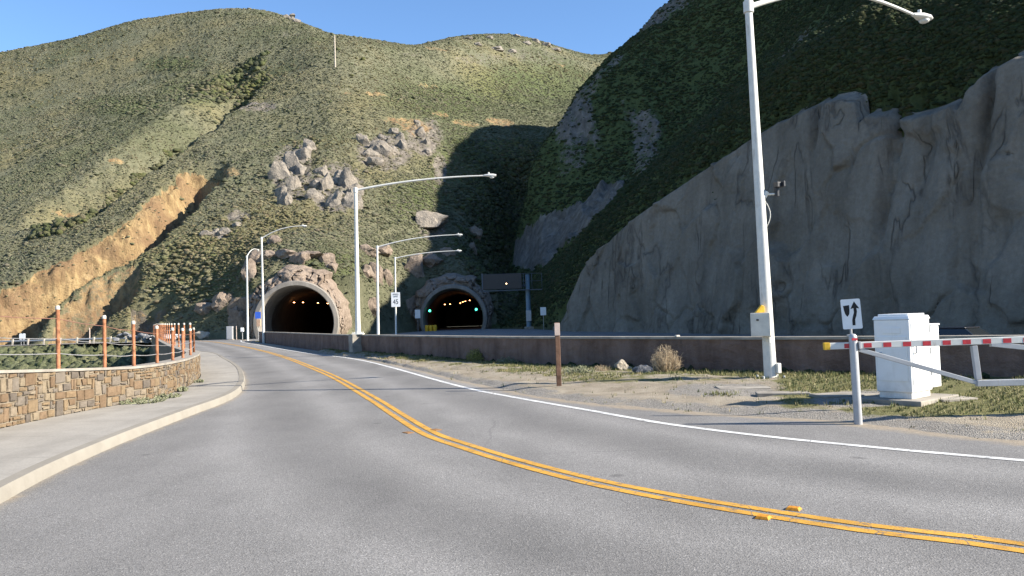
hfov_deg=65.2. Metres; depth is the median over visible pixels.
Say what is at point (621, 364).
rock
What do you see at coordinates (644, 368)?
rock
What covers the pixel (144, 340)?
riprap rock
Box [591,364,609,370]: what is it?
dry bush
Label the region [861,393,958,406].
concrete pad
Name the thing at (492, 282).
message sign
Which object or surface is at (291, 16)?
rock outcrop
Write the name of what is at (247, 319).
street lamp
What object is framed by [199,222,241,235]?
rock outcrop
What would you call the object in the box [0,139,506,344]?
hill scrub
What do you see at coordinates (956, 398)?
concrete slab
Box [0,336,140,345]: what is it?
guardrail
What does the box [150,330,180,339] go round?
car
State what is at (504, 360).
shrub
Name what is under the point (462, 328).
highway
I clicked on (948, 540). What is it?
yellow road marking
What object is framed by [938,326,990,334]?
car
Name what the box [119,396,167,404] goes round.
weed
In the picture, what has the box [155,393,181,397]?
weed
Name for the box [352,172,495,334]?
street lamp
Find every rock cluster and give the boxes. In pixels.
[362,262,393,286]
[469,225,482,255]
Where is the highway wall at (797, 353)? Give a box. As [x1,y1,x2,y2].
[258,331,1023,376]
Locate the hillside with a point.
(540, 238)
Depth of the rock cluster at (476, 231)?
175.35 m
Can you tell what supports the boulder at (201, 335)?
on the road
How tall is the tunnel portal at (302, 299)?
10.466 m
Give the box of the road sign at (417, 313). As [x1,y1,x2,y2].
[415,310,419,317]
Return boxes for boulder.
[193,302,211,314]
[195,331,209,339]
[210,291,227,311]
[267,235,281,243]
[368,297,379,316]
[415,210,448,228]
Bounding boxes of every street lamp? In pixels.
[246,249,258,340]
[260,224,306,342]
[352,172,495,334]
[376,233,461,334]
[391,249,461,334]
[743,0,932,378]
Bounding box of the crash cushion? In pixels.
[425,325,436,330]
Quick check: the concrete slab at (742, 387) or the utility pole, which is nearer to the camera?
the concrete slab at (742, 387)
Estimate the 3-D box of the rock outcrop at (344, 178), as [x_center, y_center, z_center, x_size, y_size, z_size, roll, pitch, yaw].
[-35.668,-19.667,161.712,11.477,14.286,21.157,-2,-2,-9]
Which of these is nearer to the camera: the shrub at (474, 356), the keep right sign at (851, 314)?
the keep right sign at (851, 314)
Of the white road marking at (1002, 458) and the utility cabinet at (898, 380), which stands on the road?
the white road marking at (1002, 458)
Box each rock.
[127,334,135,340]
[138,333,147,338]
[142,338,150,342]
[614,359,631,369]
[632,365,653,372]
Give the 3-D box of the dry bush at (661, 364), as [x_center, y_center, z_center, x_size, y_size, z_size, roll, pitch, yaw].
[3.850,1.776,19.994,0.882,0.795,0.890,-2,-2,0]
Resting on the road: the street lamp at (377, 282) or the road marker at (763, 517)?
the road marker at (763, 517)
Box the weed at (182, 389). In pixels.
[176,386,188,391]
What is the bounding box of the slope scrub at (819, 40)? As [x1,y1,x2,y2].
[498,0,1023,328]
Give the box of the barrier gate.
[823,336,1023,386]
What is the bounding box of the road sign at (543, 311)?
[540,307,545,327]
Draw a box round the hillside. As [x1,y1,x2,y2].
[0,0,1023,377]
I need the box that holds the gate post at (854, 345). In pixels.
[849,334,862,424]
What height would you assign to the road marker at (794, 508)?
0.022 m
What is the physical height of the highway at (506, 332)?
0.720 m
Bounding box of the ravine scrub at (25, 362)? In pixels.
[0,341,151,372]
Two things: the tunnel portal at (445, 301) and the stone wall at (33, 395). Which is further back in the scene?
the tunnel portal at (445, 301)
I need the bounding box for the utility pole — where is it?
[334,35,335,66]
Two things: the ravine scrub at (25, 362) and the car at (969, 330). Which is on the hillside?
the ravine scrub at (25, 362)
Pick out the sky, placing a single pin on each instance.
(591, 27)
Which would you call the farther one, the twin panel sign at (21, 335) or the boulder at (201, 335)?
the twin panel sign at (21, 335)
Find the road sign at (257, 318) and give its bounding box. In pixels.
[255,312,260,338]
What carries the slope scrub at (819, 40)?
on the hillside
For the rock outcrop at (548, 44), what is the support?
on the hillside
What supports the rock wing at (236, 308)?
on the hillside
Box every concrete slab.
[715,386,770,388]
[755,391,810,396]
[809,391,879,398]
[940,396,977,401]
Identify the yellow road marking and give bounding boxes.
[207,341,1023,552]
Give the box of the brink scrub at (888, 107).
[641,54,1018,212]
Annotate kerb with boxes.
[0,341,244,503]
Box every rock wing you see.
[225,258,256,329]
[404,247,455,314]
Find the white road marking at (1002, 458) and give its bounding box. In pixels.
[241,340,1023,460]
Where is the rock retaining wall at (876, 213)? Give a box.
[552,51,1023,335]
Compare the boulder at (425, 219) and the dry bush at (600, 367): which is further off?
the boulder at (425, 219)
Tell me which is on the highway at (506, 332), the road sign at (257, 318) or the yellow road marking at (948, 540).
the road sign at (257, 318)
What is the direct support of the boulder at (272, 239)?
on the hillside
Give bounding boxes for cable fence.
[0,306,194,368]
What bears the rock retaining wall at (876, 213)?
on the hillside
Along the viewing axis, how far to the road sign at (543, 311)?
103.94 m
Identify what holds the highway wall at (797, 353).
on the hillside
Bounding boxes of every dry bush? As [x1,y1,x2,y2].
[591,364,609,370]
[650,344,682,372]
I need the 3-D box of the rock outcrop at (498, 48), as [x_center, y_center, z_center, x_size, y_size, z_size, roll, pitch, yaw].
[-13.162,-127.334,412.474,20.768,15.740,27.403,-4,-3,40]
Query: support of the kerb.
on the road
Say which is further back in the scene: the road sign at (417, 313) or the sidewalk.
the road sign at (417, 313)
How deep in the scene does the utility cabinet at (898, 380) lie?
12.52 m
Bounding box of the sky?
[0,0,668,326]
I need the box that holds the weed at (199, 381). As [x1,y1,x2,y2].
[193,379,203,382]
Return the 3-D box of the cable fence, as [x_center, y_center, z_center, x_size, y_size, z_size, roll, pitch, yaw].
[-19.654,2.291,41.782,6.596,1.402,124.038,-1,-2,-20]
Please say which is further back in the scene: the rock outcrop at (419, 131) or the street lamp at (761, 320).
the rock outcrop at (419, 131)
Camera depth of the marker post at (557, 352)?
17.48 m
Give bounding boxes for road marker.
[754,514,771,519]
[785,505,801,510]
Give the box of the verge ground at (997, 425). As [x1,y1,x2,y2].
[314,349,1023,439]
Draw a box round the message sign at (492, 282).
[481,273,541,328]
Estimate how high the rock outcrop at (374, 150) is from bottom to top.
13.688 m
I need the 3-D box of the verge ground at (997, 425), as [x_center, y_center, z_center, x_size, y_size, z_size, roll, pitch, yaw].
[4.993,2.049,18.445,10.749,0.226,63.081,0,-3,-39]
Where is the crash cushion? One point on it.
(430, 327)
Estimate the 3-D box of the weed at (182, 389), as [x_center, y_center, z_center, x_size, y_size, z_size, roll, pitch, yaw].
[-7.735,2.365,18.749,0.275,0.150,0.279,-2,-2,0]
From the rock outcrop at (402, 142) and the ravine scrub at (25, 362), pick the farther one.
the rock outcrop at (402, 142)
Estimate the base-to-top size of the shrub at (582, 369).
0.306 m
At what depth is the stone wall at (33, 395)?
15.02 m
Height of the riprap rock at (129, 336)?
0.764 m
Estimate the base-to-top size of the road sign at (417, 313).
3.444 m
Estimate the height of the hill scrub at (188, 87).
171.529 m
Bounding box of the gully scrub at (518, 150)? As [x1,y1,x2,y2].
[26,46,545,321]
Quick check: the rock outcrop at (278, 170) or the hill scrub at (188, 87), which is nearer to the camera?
the rock outcrop at (278, 170)
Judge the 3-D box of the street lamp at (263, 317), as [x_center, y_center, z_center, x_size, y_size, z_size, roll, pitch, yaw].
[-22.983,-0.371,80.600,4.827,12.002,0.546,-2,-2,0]
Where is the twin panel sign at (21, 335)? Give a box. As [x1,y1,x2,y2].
[19,333,24,339]
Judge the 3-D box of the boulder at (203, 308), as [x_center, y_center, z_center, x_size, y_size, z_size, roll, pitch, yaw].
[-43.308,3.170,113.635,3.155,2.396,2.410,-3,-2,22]
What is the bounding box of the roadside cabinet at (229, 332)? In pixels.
[225,326,234,339]
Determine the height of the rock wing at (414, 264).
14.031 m
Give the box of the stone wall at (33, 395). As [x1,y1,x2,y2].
[0,335,200,427]
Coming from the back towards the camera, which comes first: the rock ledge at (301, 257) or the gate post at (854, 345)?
the rock ledge at (301, 257)
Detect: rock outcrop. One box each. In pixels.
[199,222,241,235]
[267,138,316,205]
[282,13,300,22]
[304,165,363,208]
[356,133,399,166]
[388,128,406,149]
[413,120,432,155]
[463,35,516,52]
[513,34,560,51]
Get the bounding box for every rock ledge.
[248,249,337,272]
[359,244,392,256]
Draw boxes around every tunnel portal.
[248,264,351,338]
[411,273,493,330]
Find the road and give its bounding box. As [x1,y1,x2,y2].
[0,339,1023,575]
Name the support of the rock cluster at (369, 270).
on the hillside
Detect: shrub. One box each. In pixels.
[466,349,482,360]
[497,356,516,362]
[563,364,594,373]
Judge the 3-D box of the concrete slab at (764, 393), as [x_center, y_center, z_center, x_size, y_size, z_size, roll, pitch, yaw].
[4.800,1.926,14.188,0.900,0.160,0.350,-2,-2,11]
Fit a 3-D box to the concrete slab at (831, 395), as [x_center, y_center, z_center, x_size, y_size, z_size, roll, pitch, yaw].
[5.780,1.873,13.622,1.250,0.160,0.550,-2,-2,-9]
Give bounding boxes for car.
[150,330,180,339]
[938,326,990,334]
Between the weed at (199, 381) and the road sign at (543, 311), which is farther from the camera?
the road sign at (543, 311)
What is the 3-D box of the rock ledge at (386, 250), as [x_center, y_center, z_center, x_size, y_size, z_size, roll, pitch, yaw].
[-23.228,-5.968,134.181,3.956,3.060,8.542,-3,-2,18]
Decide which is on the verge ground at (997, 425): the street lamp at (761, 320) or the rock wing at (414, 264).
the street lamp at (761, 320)
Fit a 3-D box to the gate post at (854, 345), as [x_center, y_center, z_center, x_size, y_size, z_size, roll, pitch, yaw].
[4.727,1.298,10.982,0.139,1.341,0.120,-2,-2,0]
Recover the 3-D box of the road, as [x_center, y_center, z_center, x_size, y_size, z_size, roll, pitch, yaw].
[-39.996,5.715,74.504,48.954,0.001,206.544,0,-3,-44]
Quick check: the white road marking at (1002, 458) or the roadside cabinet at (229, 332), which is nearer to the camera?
the white road marking at (1002, 458)
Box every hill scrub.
[0,8,610,231]
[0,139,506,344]
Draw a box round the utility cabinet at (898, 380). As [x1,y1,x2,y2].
[872,313,940,398]
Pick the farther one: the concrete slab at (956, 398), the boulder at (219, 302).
the boulder at (219, 302)
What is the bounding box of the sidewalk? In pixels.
[0,341,238,479]
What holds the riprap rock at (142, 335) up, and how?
on the riprap rock at (144, 340)
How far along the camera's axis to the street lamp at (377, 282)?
72.07 m
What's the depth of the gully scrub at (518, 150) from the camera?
204.81 m
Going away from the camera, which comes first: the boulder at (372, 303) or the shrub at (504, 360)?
the shrub at (504, 360)
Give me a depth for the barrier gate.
10.86 m
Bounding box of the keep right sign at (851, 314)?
[840,299,862,333]
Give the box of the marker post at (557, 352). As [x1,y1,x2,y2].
[554,322,561,385]
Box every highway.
[245,329,811,340]
[437,326,481,330]
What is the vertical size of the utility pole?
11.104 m
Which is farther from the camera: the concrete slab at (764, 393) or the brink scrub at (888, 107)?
the brink scrub at (888, 107)

